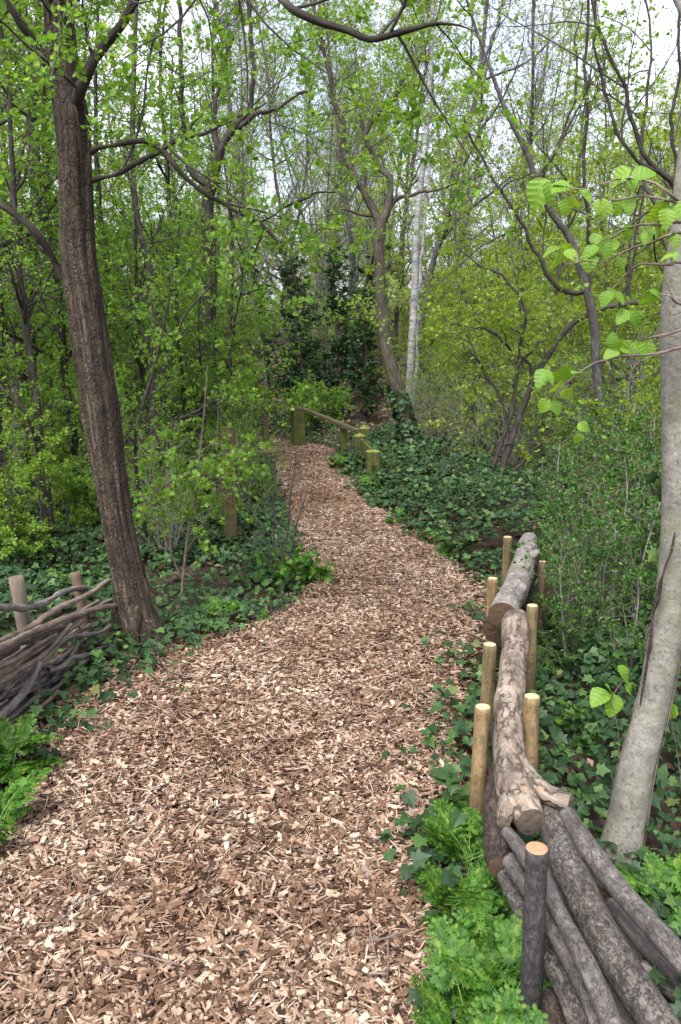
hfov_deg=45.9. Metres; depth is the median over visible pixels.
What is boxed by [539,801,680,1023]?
log
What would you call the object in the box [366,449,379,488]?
post
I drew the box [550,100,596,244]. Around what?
bare tree
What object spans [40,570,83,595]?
ferny plant
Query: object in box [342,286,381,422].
ivy clad tree
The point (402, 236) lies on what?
tall tree
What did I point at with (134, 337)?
thicket shrub
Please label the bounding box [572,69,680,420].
young tree
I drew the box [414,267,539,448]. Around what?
young tree
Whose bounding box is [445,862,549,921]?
ferny plant
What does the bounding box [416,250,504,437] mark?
young tree
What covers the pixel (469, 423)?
thicket shrub
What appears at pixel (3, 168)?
young tree
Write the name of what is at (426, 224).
bare tree
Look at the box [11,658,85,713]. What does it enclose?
branch
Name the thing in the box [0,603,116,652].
branch
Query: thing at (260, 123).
tall tree
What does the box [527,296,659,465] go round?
thicket shrub
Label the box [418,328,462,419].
thicket shrub
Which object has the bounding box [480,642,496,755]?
stake
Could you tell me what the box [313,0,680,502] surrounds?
grey stem hazel
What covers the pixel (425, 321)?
thicket shrub
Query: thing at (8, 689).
branch
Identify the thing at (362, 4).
tall tree
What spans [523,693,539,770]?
stake
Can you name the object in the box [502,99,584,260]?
tall tree
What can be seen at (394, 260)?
young tree
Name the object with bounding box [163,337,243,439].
shrub
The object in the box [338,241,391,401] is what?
ivy clad tree
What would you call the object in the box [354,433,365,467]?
post
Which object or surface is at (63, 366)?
young tree
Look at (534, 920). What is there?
stake
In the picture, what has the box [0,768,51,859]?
ferny plant
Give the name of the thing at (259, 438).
shrub
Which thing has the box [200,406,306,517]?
thicket shrub
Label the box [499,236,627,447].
young tree
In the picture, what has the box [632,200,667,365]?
young tree
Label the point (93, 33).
tall tree
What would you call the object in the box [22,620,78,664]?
branch
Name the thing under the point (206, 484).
grey sapling
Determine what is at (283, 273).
ivy clad tree
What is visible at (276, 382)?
ivy clad tree
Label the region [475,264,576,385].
thicket shrub
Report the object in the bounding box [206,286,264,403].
shrub
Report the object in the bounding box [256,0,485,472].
forked tree
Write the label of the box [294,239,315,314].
young tree
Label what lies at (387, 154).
bare tree
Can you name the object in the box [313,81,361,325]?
bare tree
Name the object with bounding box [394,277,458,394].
shrub
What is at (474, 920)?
ferny plant
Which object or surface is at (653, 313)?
young tree
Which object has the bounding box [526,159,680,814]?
hazel shrub
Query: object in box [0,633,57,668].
branch
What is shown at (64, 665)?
branch
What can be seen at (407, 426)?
climbing ivy
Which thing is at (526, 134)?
bare tree
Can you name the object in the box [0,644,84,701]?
branch
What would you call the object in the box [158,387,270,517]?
thicket shrub
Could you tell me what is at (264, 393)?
shrub
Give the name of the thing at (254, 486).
shrub
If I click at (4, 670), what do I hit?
branch
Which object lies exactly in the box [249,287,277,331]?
shrub
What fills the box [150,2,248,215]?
bare tree
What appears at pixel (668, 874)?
ferny plant
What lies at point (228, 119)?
tall tree
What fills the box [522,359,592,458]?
shrub
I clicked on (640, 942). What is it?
log
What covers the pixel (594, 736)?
ferny plant
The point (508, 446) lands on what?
dark stem hazel
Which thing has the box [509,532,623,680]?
privet shrub
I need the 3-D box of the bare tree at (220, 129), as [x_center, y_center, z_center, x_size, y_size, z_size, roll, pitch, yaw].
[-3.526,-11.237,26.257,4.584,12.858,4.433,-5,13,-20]
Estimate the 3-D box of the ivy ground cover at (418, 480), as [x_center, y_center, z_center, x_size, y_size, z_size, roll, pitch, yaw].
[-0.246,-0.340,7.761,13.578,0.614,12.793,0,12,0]
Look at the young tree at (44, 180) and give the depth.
6.04 m
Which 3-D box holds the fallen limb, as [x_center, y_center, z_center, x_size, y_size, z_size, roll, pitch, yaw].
[-1.574,-0.669,7.717,1.204,1.281,0.336,8,15,32]
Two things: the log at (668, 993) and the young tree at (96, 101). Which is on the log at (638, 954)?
the log at (668, 993)
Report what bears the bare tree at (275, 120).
on the ground at (594, 815)
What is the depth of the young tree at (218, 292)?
7.63 m
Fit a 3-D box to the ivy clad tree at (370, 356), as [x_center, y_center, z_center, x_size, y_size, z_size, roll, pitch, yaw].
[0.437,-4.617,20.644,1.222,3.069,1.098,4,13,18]
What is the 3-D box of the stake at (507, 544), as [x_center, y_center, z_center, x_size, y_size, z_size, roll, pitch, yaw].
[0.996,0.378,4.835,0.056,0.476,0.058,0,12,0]
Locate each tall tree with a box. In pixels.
[41,1,167,268]
[86,84,114,219]
[93,78,153,275]
[133,0,323,375]
[168,140,236,315]
[184,0,345,394]
[199,15,319,354]
[234,0,382,366]
[266,148,320,294]
[267,58,357,336]
[268,12,401,365]
[278,0,406,375]
[299,0,420,360]
[313,0,475,365]
[350,0,462,369]
[386,0,560,339]
[391,192,433,300]
[393,1,496,287]
[478,68,571,278]
[486,2,602,268]
[493,1,608,275]
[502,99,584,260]
[511,13,656,362]
[550,0,655,242]
[568,92,649,233]
[597,46,678,226]
[630,40,680,209]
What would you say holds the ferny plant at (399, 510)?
on the ground at (594, 815)
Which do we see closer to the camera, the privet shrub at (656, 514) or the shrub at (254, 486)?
the privet shrub at (656, 514)
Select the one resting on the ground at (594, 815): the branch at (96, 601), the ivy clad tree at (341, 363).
the ivy clad tree at (341, 363)
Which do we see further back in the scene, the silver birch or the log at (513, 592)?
the silver birch
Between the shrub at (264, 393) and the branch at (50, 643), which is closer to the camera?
the branch at (50, 643)
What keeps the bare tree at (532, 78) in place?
on the ground at (594, 815)
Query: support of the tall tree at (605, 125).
on the ground at (594, 815)
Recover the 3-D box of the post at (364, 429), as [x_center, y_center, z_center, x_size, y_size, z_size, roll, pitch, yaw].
[0.304,-0.828,10.337,0.125,0.594,0.125,-3,13,-11]
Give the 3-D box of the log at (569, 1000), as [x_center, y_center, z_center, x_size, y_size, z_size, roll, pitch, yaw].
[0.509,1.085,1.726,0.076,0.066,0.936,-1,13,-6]
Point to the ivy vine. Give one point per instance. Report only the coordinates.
(653, 552)
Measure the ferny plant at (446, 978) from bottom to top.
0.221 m
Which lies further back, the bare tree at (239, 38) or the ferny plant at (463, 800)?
the bare tree at (239, 38)
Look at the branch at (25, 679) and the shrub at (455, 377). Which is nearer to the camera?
the branch at (25, 679)
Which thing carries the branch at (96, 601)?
on the branch at (50, 643)
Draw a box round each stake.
[8,575,43,704]
[70,571,94,660]
[468,703,490,817]
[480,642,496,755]
[485,577,497,641]
[501,536,511,587]
[520,841,548,1020]
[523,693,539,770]
[526,604,537,692]
[537,561,546,628]
[544,544,553,617]
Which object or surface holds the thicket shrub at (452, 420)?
on the ground at (594, 815)
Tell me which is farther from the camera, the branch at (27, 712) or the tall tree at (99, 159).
the tall tree at (99, 159)
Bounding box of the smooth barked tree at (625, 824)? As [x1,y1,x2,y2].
[591,0,680,887]
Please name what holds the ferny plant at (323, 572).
on the path
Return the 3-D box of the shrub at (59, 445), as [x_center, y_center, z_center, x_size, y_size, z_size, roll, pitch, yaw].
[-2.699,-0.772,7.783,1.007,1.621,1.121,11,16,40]
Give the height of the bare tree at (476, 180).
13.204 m
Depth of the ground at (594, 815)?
5.61 m
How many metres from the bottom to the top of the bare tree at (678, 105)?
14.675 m
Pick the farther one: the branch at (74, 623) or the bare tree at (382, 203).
the bare tree at (382, 203)
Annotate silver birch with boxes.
[365,0,499,405]
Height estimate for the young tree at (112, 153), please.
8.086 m
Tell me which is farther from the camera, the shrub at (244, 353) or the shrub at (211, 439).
the shrub at (244, 353)
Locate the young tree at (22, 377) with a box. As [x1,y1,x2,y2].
[0,0,121,494]
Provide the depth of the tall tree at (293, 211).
45.74 m
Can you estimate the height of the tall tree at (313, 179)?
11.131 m
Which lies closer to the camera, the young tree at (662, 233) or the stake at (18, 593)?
the stake at (18, 593)
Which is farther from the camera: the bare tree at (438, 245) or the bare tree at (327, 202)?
the bare tree at (327, 202)
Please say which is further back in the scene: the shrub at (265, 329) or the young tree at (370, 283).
the shrub at (265, 329)
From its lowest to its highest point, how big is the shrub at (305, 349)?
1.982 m
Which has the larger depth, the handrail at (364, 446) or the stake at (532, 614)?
the handrail at (364, 446)
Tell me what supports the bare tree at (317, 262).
on the ground at (594, 815)
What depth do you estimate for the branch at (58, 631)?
3.78 m
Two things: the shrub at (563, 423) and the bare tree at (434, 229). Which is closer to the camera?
the shrub at (563, 423)
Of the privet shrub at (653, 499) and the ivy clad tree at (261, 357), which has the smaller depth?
the privet shrub at (653, 499)
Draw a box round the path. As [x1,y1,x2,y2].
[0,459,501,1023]
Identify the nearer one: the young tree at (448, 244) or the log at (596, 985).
the log at (596, 985)
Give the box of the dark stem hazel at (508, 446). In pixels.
[415,248,652,506]
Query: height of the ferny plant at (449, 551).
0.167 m
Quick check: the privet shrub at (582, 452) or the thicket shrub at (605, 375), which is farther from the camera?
the thicket shrub at (605, 375)
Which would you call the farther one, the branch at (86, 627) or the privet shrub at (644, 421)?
the privet shrub at (644, 421)
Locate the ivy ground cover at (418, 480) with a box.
[0,410,680,1023]
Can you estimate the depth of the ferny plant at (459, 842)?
2.50 m
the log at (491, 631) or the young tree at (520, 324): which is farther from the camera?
the young tree at (520, 324)
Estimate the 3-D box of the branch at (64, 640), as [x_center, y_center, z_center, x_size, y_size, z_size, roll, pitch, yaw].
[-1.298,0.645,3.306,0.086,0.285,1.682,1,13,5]
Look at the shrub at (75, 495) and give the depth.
6.29 m
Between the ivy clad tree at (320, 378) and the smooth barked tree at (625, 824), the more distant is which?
the ivy clad tree at (320, 378)
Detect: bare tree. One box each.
[91,75,126,269]
[113,87,160,270]
[114,0,332,411]
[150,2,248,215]
[162,0,290,364]
[194,0,285,356]
[201,130,262,286]
[234,0,348,342]
[259,162,315,396]
[270,0,431,385]
[276,0,379,370]
[276,109,372,382]
[298,54,369,287]
[299,61,374,331]
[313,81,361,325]
[315,1,432,321]
[320,62,411,376]
[351,46,428,278]
[353,0,460,295]
[378,0,618,411]
[402,161,434,292]
[420,170,448,280]
[421,99,497,286]
[422,96,500,279]
[459,0,603,303]
[462,0,614,291]
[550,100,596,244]
[586,0,680,385]
[617,70,675,236]
[630,24,680,244]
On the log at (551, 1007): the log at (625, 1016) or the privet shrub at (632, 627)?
the log at (625, 1016)
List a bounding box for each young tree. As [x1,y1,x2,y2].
[0,0,124,562]
[0,0,148,519]
[0,0,198,429]
[0,0,223,508]
[0,1,207,449]
[0,2,88,342]
[0,58,69,368]
[0,94,71,375]
[4,1,261,460]
[7,2,197,416]
[42,1,212,366]
[45,72,212,507]
[57,0,288,442]
[64,253,218,555]
[68,156,279,508]
[108,1,259,399]
[123,118,269,395]
[129,98,344,438]
[144,208,224,390]
[156,202,299,483]
[156,249,255,494]
[166,163,279,381]
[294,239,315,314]
[318,151,433,389]
[319,181,408,402]
[386,102,512,419]
[387,220,482,390]
[413,210,539,363]
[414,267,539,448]
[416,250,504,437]
[426,187,553,435]
[447,213,580,414]
[451,244,563,460]
[465,151,588,336]
[482,0,660,436]
[496,180,643,379]
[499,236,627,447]
[502,79,680,437]
[505,140,667,422]
[512,224,607,369]
[543,199,599,359]
[549,195,665,342]
[553,108,680,423]
[560,100,680,411]
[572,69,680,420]
[583,210,656,386]
[621,96,679,319]
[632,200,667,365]
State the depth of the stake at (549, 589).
4.65 m
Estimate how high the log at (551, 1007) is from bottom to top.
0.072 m
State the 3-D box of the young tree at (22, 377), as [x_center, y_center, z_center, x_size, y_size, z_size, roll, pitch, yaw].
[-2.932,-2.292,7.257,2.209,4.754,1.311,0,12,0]
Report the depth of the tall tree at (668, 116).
22.90 m
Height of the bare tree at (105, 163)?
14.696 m
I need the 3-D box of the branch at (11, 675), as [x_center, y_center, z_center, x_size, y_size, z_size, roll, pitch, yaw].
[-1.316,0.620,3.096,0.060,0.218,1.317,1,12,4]
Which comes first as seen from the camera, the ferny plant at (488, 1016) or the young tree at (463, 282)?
the ferny plant at (488, 1016)
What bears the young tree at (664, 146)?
on the ground at (594, 815)
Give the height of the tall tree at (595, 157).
11.258 m
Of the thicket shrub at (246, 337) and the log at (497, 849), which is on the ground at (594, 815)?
the thicket shrub at (246, 337)
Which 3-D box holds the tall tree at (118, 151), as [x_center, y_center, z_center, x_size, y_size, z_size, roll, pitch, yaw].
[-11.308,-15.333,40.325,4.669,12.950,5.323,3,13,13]
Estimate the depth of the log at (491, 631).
3.84 m
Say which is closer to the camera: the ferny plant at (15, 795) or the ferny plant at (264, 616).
the ferny plant at (15, 795)
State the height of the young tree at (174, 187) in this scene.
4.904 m
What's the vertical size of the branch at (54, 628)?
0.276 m
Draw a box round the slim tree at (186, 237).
[42,0,319,513]
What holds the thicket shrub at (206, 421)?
on the ground at (594, 815)
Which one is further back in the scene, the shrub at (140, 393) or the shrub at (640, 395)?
the shrub at (140, 393)
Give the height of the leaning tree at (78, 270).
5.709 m
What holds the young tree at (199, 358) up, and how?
on the ground at (594, 815)
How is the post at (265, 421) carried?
on the ground at (594, 815)
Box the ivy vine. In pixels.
[595,470,680,871]
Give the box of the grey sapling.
[124,365,285,604]
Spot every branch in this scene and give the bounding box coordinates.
[0,578,110,642]
[0,585,89,611]
[0,598,112,655]
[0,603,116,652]
[0,618,75,662]
[0,618,85,677]
[0,623,72,684]
[0,624,111,688]
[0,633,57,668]
[0,638,51,674]
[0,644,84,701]
[0,648,70,694]
[0,648,84,705]
[0,650,85,710]
[0,661,43,718]
[0,674,26,699]
[3,655,91,719]
[4,660,85,721]
[5,638,87,688]
[5,649,80,696]
[5,659,66,717]
[6,619,74,666]
[9,658,88,722]
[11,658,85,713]
[18,638,104,706]
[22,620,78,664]
[28,641,80,693]
[29,623,91,660]
[31,689,60,715]
[45,645,107,673]
[73,599,98,612]
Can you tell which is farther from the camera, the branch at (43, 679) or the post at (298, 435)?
the post at (298, 435)
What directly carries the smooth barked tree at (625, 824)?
on the ground at (594, 815)
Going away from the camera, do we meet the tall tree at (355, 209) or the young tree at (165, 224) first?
the young tree at (165, 224)
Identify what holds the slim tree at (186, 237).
on the ground at (594, 815)
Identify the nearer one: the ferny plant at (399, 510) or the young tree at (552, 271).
the ferny plant at (399, 510)
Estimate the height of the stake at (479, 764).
0.477 m
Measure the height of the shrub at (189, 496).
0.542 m
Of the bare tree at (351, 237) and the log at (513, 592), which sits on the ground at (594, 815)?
the bare tree at (351, 237)
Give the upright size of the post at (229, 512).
1.037 m
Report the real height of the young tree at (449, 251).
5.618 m
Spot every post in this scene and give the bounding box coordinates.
[220,426,237,551]
[262,411,268,444]
[291,411,305,445]
[340,428,347,452]
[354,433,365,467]
[359,425,369,462]
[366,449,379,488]
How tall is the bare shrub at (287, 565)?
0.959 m
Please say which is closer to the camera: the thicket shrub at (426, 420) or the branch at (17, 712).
the branch at (17, 712)
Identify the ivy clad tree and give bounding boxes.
[225,307,274,414]
[235,246,286,390]
[269,256,323,416]
[273,243,336,392]
[275,306,330,427]
[306,245,362,419]
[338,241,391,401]
[338,273,379,386]
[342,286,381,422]
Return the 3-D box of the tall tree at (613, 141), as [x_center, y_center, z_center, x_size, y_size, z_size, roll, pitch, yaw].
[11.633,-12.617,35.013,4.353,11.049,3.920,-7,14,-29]
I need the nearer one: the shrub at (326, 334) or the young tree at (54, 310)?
the young tree at (54, 310)
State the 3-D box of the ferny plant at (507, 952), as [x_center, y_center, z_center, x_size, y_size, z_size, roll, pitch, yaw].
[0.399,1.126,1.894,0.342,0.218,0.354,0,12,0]
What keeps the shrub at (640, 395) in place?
on the ground at (594, 815)
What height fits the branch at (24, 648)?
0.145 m
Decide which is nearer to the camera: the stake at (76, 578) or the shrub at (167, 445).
the stake at (76, 578)
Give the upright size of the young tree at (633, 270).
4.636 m
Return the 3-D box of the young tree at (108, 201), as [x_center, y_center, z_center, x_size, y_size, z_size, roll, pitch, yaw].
[-3.355,-3.879,11.357,2.963,6.195,3.389,6,14,24]
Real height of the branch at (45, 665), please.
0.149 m
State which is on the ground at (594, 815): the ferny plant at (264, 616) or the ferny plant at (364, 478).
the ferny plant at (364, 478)
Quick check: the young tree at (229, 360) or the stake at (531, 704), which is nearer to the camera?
the stake at (531, 704)
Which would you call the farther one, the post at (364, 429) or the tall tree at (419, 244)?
the tall tree at (419, 244)
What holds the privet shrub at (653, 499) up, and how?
on the ground at (594, 815)
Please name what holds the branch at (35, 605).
on the stake at (76, 578)
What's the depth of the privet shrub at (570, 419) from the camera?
6.16 m
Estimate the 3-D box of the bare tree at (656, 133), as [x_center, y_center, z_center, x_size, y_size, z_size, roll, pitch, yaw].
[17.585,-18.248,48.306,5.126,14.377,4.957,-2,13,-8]
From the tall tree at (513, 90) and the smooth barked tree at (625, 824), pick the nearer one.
the smooth barked tree at (625, 824)
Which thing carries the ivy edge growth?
on the path
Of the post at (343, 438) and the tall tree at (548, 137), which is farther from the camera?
the tall tree at (548, 137)
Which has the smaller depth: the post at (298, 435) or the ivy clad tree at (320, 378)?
the post at (298, 435)
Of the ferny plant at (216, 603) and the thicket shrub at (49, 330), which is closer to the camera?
the ferny plant at (216, 603)
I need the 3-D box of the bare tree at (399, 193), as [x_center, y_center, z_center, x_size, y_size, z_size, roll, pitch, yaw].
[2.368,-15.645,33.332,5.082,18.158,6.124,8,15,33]
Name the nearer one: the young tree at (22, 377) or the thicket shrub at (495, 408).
the young tree at (22, 377)
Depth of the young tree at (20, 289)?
5.52 m
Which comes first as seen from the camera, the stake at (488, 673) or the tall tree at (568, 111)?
the stake at (488, 673)
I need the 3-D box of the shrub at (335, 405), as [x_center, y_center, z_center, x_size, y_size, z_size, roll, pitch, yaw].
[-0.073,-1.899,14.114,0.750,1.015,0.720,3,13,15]
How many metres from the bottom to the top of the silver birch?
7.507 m
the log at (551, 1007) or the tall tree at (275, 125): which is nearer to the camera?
the log at (551, 1007)
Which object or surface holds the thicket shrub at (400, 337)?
on the ground at (594, 815)
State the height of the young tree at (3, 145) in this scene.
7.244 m
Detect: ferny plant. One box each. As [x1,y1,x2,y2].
[0,713,65,782]
[0,753,10,783]
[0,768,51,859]
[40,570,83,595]
[202,596,241,616]
[255,608,275,625]
[291,561,337,583]
[322,454,349,467]
[357,475,385,492]
[382,508,410,526]
[410,914,524,1023]
[410,983,548,1023]
[412,860,498,946]
[417,797,513,870]
[418,529,444,543]
[435,538,474,559]
[438,910,551,1023]
[442,787,477,815]
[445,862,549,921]
[448,887,520,1001]
[462,925,518,978]
[554,699,619,750]
[618,852,680,938]
[667,907,680,936]
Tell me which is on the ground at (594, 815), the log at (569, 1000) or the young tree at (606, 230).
the young tree at (606, 230)
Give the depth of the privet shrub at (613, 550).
3.88 m
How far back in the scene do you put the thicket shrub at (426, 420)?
10.97 m
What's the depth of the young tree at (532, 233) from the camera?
16.02 m
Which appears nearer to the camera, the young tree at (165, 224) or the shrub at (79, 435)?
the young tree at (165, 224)
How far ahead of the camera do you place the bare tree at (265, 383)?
16.21 m
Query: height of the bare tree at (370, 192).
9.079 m
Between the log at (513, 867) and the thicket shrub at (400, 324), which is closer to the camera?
the log at (513, 867)
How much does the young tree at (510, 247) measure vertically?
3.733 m
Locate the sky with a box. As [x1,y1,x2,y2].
[0,0,680,307]
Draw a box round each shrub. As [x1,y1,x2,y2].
[0,402,82,569]
[3,206,133,416]
[3,349,90,487]
[8,360,81,427]
[8,376,173,520]
[26,433,102,543]
[38,330,146,458]
[80,423,221,559]
[109,246,167,416]
[124,395,220,550]
[126,354,178,438]
[126,400,200,492]
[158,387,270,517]
[160,485,209,528]
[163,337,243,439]
[163,374,242,459]
[188,406,248,485]
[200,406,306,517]
[204,493,244,532]
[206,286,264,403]
[206,367,260,442]
[218,423,266,471]
[226,296,268,363]
[234,442,336,594]
[236,441,280,502]
[246,364,290,425]
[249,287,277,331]
[275,315,323,381]
[278,367,330,434]
[306,284,376,389]
[310,294,345,370]
[317,379,355,425]
[379,339,472,444]
[389,273,443,357]
[392,298,404,366]
[392,356,443,431]
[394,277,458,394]
[399,273,441,382]
[404,310,483,436]
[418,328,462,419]
[426,340,512,465]
[436,349,477,411]
[442,296,542,455]
[469,339,574,480]
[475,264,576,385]
[488,277,577,424]
[493,277,640,470]
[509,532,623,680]
[516,411,659,564]
[517,481,647,621]
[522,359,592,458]
[522,438,587,539]
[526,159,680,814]
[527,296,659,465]
[528,485,657,670]
[530,427,661,591]
[534,294,661,462]
[534,383,654,537]
[537,428,660,637]
[554,385,626,488]
[560,461,660,647]
[567,380,661,562]
[572,559,680,718]
[573,355,660,521]
[586,425,660,507]
[608,496,660,646]
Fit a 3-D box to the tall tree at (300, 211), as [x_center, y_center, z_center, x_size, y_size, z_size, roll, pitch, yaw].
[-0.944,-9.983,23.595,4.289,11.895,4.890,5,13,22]
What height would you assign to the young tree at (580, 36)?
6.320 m
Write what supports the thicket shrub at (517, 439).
on the ground at (594, 815)
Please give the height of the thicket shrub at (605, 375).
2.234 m
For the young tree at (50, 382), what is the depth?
7.97 m
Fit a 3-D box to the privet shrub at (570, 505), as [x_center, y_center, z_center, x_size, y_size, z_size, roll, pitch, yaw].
[1.636,0.084,4.999,0.932,1.205,0.874,4,13,18]
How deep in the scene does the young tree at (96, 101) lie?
7.75 m
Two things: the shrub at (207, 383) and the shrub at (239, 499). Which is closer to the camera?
the shrub at (239, 499)
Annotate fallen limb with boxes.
[119,374,218,499]
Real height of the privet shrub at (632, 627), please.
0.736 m
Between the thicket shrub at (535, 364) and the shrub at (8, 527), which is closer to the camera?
the shrub at (8, 527)
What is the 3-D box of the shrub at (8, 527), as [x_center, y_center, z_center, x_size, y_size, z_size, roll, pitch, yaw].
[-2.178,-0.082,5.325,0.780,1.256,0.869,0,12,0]
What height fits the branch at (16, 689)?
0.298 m
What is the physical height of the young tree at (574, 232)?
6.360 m
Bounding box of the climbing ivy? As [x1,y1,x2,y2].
[385,386,422,473]
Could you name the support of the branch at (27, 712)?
on the ivy edge growth
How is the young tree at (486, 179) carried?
on the ground at (594, 815)
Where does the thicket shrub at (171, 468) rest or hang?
on the ground at (594, 815)
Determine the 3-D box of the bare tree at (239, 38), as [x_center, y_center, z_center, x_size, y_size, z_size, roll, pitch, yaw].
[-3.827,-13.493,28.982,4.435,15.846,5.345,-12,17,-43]
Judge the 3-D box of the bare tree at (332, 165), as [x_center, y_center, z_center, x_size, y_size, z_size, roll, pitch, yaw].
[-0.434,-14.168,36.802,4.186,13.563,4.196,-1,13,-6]
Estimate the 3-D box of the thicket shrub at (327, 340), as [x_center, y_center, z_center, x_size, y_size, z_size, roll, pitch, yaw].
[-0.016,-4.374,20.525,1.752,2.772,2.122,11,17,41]
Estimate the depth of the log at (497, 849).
2.26 m
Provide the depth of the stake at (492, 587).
3.97 m
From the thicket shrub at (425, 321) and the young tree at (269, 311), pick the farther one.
the thicket shrub at (425, 321)
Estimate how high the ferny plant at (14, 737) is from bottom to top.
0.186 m
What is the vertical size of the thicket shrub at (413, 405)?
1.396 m
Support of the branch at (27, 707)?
on the branch at (61, 675)
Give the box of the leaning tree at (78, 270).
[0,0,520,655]
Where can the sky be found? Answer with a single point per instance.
(664, 16)
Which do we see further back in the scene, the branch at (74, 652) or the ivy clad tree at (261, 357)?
the ivy clad tree at (261, 357)
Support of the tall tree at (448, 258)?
on the ground at (594, 815)
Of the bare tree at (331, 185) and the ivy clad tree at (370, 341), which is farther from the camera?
the bare tree at (331, 185)
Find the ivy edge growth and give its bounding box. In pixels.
[25,601,541,917]
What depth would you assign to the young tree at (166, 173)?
9.61 m
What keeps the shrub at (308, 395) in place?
on the ground at (594, 815)
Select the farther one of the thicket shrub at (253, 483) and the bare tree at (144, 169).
the bare tree at (144, 169)
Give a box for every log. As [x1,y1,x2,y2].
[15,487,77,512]
[483,550,541,643]
[483,721,514,876]
[488,532,540,627]
[493,609,574,834]
[497,869,587,1023]
[501,826,622,1023]
[502,853,599,1023]
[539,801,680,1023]
[540,980,566,1023]
[547,867,633,1023]
[559,807,680,976]
[605,898,680,987]
[617,925,680,1021]
[640,960,680,1003]
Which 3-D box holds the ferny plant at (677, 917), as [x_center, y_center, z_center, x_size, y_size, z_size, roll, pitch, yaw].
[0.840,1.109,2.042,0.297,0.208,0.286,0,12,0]
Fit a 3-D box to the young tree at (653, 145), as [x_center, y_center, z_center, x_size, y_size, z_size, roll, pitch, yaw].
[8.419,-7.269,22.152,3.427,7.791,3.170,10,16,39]
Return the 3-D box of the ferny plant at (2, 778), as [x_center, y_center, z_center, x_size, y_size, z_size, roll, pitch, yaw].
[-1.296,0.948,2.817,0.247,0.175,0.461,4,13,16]
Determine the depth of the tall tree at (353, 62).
21.11 m
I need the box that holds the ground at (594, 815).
[0,307,680,988]
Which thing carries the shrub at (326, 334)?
on the ground at (594, 815)
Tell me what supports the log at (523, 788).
on the log at (641, 998)
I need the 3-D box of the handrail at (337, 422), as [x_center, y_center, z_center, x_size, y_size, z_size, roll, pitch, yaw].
[-0.117,-1.249,10.937,0.060,0.232,1.596,-8,15,-31]
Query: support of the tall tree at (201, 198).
on the ground at (594, 815)
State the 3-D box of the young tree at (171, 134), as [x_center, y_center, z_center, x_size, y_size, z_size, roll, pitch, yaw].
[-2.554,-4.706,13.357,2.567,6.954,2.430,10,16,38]
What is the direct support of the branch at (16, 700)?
on the branch at (17, 712)
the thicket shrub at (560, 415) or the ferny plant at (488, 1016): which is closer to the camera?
the ferny plant at (488, 1016)
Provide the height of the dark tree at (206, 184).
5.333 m
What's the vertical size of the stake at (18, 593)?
0.650 m
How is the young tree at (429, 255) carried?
on the ground at (594, 815)
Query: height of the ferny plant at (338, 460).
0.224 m
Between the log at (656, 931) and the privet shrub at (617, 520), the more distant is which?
the privet shrub at (617, 520)
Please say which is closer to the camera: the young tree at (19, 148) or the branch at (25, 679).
the branch at (25, 679)
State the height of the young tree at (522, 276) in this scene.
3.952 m
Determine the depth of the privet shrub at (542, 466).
6.38 m
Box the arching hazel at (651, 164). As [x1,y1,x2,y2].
[405,0,680,313]
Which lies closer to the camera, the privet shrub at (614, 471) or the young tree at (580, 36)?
the privet shrub at (614, 471)
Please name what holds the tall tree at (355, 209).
on the ground at (594, 815)
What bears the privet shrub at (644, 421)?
on the ground at (594, 815)
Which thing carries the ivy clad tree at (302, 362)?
on the ground at (594, 815)
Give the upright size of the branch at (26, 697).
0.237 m
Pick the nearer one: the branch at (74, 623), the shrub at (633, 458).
the branch at (74, 623)
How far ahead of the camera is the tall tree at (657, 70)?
36.40 m
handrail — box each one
[259,405,302,410]
[303,407,358,432]
[360,439,371,456]
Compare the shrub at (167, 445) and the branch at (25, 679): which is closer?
the branch at (25, 679)
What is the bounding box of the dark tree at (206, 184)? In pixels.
[76,0,327,488]
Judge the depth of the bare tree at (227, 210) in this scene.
43.79 m
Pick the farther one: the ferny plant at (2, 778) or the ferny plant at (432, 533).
the ferny plant at (432, 533)
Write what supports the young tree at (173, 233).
on the ground at (594, 815)
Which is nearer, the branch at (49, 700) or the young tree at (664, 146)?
the branch at (49, 700)
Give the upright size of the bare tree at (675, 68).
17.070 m
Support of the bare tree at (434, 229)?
on the ground at (594, 815)
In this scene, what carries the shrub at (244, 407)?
on the ground at (594, 815)
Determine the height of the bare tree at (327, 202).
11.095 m
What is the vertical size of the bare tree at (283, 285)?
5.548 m
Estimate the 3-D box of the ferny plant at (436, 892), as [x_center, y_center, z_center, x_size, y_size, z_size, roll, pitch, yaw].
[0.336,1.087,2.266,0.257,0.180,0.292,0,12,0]
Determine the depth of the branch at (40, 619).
3.66 m
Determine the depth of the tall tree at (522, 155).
36.54 m
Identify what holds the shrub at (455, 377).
on the ground at (594, 815)
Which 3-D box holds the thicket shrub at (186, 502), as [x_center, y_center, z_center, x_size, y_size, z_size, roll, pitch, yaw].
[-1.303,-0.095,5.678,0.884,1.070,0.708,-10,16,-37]
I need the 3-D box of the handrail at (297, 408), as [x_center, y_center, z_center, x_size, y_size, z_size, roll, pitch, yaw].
[-0.842,-1.486,11.468,0.627,0.097,0.070,-4,13,-18]
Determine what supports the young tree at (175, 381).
on the ground at (594, 815)
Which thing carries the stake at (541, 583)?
on the ground at (594, 815)

